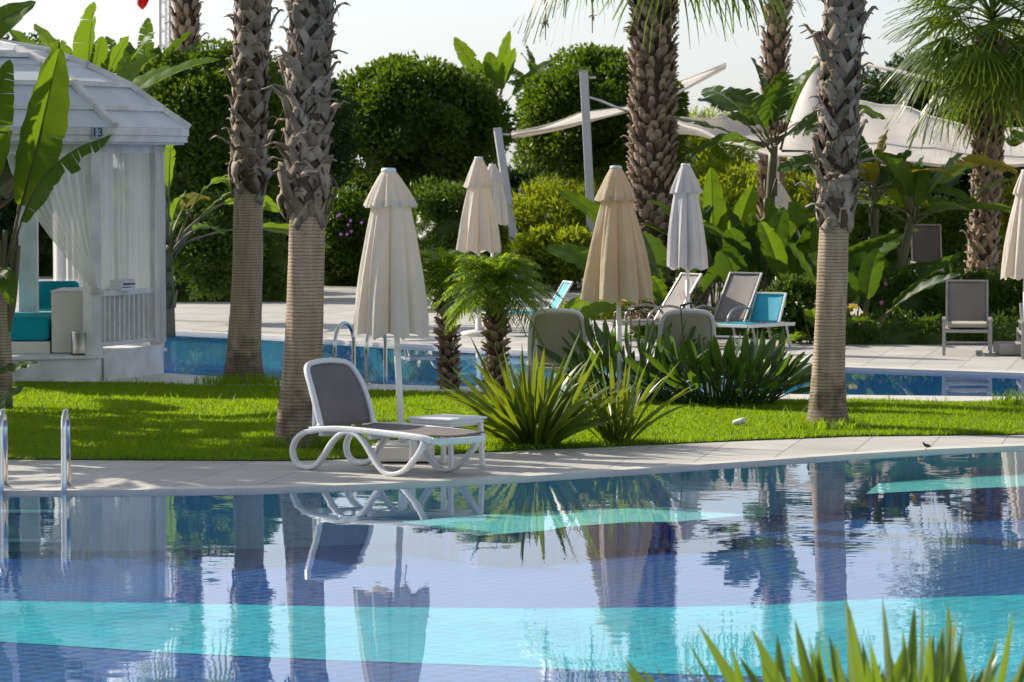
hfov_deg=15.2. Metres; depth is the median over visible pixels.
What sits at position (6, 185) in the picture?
dark tree
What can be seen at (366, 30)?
sky
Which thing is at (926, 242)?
sun lounger
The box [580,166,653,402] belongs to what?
closed parasol
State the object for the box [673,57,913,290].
banana plant
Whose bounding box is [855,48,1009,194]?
dark tree
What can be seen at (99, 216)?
gazebo
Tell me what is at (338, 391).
sun lounger
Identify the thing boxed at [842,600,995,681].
strap leaf plant
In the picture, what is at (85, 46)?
banana plant
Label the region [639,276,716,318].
sun lounger
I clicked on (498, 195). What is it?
closed parasol
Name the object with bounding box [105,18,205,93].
banana plant
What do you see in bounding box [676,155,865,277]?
leafy shrub
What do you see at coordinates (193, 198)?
banana plant
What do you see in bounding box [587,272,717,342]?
sun lounger
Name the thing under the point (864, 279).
broad leaf plant
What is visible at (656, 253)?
broad leaf plant
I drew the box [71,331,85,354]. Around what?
waste bin
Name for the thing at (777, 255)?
broad leaf plant
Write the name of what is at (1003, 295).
hedge
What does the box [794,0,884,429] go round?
fan palm
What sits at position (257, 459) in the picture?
lawn
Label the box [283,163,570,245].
hedge
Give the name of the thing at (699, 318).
sun lounger
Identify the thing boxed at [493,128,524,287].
sail post
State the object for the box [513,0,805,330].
fan palm
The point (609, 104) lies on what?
tension cable
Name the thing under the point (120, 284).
folded towel
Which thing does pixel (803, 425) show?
long grass
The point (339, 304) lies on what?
deck
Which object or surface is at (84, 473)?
pool deck
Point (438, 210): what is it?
leafy shrub
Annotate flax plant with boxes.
[427,330,644,446]
[533,349,698,443]
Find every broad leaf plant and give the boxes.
[546,204,805,318]
[559,167,815,307]
[564,276,668,329]
[580,197,959,312]
[642,198,977,305]
[764,239,962,323]
[784,292,876,343]
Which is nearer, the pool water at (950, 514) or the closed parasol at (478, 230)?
the pool water at (950, 514)
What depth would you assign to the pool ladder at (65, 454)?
28.89 m
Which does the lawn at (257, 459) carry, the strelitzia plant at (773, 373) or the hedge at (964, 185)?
the strelitzia plant at (773, 373)
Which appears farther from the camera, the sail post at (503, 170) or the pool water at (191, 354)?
the sail post at (503, 170)
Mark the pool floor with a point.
(24, 662)
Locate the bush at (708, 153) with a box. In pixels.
[678,103,758,179]
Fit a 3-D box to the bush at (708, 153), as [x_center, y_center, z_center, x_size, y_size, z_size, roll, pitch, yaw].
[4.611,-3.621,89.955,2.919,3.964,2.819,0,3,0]
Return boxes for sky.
[0,0,1023,168]
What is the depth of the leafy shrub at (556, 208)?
76.49 m
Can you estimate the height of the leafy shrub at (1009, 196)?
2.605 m
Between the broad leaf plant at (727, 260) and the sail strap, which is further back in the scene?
the sail strap
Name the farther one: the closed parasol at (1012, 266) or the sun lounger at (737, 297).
the sun lounger at (737, 297)
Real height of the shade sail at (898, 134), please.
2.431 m
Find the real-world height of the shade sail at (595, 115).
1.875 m
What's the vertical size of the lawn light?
0.154 m
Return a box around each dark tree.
[0,31,44,208]
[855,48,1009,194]
[961,26,1023,195]
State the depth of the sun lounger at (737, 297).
52.37 m
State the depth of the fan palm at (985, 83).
57.43 m
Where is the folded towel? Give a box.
[105,279,135,290]
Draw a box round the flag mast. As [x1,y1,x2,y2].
[158,0,171,49]
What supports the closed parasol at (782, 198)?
on the deck at (339, 304)
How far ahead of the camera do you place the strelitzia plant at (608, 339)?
40.08 m
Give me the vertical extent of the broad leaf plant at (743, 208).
2.452 m
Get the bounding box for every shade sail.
[511,63,725,138]
[671,56,1023,166]
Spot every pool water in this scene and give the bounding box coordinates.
[0,449,1023,597]
[164,334,1023,396]
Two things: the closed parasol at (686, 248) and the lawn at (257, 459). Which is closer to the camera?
the lawn at (257, 459)
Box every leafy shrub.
[169,188,267,303]
[324,185,370,285]
[408,174,506,288]
[498,221,592,286]
[499,169,601,288]
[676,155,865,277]
[765,271,816,342]
[964,174,1022,281]
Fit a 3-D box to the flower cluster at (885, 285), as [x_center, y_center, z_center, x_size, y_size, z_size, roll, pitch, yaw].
[5.144,-0.663,54.365,0.333,0.538,0.190,0,3,-7]
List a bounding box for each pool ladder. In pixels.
[0,408,74,494]
[333,321,387,383]
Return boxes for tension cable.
[588,96,628,112]
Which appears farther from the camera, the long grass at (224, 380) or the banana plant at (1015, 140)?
the banana plant at (1015, 140)
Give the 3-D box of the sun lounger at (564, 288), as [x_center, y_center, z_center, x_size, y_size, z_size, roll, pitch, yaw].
[0.381,-0.476,55.731,1.800,0.788,0.552,-1,3,-15]
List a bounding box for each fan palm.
[164,0,208,52]
[210,0,284,383]
[261,0,350,448]
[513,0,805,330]
[755,0,795,291]
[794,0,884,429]
[877,0,1023,279]
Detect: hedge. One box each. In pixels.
[0,196,283,276]
[174,217,288,301]
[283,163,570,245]
[559,298,628,322]
[628,310,855,338]
[756,163,1001,246]
[845,305,1019,344]
[848,193,969,281]
[866,259,1022,337]
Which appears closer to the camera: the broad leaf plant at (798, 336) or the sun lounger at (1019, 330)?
the sun lounger at (1019, 330)
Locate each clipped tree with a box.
[137,34,285,209]
[271,53,362,206]
[336,50,520,214]
[509,41,695,201]
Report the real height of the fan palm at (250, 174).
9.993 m
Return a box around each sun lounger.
[289,358,485,475]
[428,285,516,331]
[480,280,602,334]
[526,308,588,392]
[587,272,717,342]
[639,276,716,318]
[646,308,719,396]
[694,272,771,343]
[716,292,794,346]
[910,224,944,273]
[942,280,992,355]
[1016,303,1023,358]
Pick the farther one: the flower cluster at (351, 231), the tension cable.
the flower cluster at (351, 231)
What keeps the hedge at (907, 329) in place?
on the deck at (339, 304)
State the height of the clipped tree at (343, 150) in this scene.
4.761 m
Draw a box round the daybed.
[11,281,82,353]
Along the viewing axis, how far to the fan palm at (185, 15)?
75.60 m
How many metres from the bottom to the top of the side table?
0.407 m
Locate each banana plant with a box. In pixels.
[0,0,110,408]
[9,2,219,90]
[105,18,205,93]
[165,145,331,336]
[453,31,554,164]
[507,45,564,86]
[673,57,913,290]
[777,129,975,249]
[857,150,1011,281]
[954,109,1023,198]
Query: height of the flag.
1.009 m
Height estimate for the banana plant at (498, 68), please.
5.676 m
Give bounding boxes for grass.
[193,370,281,385]
[251,429,343,448]
[782,415,871,430]
[991,387,1023,404]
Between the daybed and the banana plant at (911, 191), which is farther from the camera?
the banana plant at (911, 191)
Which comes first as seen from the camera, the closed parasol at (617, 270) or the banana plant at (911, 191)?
the closed parasol at (617, 270)
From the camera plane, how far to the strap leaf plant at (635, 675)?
12.20 m
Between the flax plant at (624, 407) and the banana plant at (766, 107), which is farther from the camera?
the banana plant at (766, 107)
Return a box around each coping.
[4,443,1023,493]
[88,373,1019,401]
[176,330,1023,375]
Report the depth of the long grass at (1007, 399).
38.99 m
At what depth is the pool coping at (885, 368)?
49.33 m
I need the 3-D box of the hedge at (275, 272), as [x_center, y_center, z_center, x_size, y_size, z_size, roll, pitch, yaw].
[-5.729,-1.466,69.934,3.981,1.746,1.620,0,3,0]
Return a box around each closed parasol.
[353,168,434,461]
[456,157,500,336]
[487,164,508,307]
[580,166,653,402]
[667,163,707,307]
[775,182,790,279]
[993,170,1023,354]
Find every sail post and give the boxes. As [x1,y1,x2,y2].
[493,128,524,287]
[579,70,595,231]
[773,157,784,282]
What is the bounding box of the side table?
[407,414,486,466]
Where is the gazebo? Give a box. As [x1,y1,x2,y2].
[0,39,190,381]
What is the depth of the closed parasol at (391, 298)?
31.65 m
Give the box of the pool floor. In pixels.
[0,563,1023,681]
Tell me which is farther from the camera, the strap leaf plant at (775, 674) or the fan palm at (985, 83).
the fan palm at (985, 83)
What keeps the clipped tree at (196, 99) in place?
on the deck at (339, 304)
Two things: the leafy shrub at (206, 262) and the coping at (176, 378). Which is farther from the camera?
the leafy shrub at (206, 262)
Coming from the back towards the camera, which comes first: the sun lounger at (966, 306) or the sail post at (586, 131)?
the sail post at (586, 131)
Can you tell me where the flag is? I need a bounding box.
[137,0,148,8]
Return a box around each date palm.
[419,247,489,388]
[428,252,563,395]
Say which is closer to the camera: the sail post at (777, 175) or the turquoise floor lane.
the turquoise floor lane
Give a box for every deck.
[8,435,1023,487]
[15,275,1023,370]
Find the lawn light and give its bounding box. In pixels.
[732,417,745,425]
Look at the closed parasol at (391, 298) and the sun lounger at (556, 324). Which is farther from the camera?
the sun lounger at (556, 324)
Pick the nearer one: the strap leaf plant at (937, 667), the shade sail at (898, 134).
the strap leaf plant at (937, 667)
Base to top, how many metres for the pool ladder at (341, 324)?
1.142 m
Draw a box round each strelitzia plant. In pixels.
[536,300,725,400]
[612,291,812,406]
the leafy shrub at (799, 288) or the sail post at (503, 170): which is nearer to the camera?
the leafy shrub at (799, 288)
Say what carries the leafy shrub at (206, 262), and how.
on the deck at (339, 304)
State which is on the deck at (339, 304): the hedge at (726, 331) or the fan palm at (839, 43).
the hedge at (726, 331)
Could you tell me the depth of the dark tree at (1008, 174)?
89.20 m
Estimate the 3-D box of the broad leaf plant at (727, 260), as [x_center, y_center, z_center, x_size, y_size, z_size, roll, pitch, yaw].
[3.570,-1.086,55.733,4.133,2.033,4.947,-3,4,-44]
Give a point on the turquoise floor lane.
(604, 639)
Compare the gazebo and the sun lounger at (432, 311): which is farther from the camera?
the sun lounger at (432, 311)
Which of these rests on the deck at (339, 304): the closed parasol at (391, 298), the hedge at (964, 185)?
the hedge at (964, 185)
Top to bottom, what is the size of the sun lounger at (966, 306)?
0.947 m
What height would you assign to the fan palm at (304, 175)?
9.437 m
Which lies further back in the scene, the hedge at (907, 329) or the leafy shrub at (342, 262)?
the leafy shrub at (342, 262)
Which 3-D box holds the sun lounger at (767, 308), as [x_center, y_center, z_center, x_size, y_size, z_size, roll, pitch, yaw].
[3.239,-0.274,51.758,0.592,0.747,1.230,2,3,38]
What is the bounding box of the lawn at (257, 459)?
[8,382,1023,460]
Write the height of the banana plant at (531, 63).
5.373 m
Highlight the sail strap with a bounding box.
[814,51,942,84]
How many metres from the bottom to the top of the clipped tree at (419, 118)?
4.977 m
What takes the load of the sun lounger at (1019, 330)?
on the deck at (339, 304)
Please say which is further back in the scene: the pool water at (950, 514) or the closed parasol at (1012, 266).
the closed parasol at (1012, 266)
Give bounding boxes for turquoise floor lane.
[0,595,1023,681]
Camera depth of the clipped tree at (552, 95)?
82.75 m
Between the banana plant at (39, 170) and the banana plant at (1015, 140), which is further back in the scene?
the banana plant at (1015, 140)
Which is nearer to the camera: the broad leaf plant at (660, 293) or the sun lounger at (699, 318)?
the sun lounger at (699, 318)
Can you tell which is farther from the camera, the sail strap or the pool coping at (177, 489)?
the sail strap
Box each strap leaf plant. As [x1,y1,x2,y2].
[612,634,1000,681]
[669,597,1023,681]
[727,658,779,681]
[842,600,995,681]
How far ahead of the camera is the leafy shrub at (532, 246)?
74.87 m
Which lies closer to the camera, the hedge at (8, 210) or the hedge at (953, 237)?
the hedge at (953, 237)
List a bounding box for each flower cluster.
[340,219,362,241]
[880,282,887,312]
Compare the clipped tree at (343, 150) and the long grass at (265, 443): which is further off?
the clipped tree at (343, 150)
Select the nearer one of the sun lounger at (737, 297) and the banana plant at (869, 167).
the sun lounger at (737, 297)
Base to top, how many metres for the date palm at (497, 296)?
1.675 m
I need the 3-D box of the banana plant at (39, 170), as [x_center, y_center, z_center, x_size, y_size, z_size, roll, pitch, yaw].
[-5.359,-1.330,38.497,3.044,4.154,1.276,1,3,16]
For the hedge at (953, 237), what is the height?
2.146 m
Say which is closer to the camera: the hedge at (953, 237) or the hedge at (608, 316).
the hedge at (608, 316)
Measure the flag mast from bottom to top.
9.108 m
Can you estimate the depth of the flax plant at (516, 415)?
33.31 m

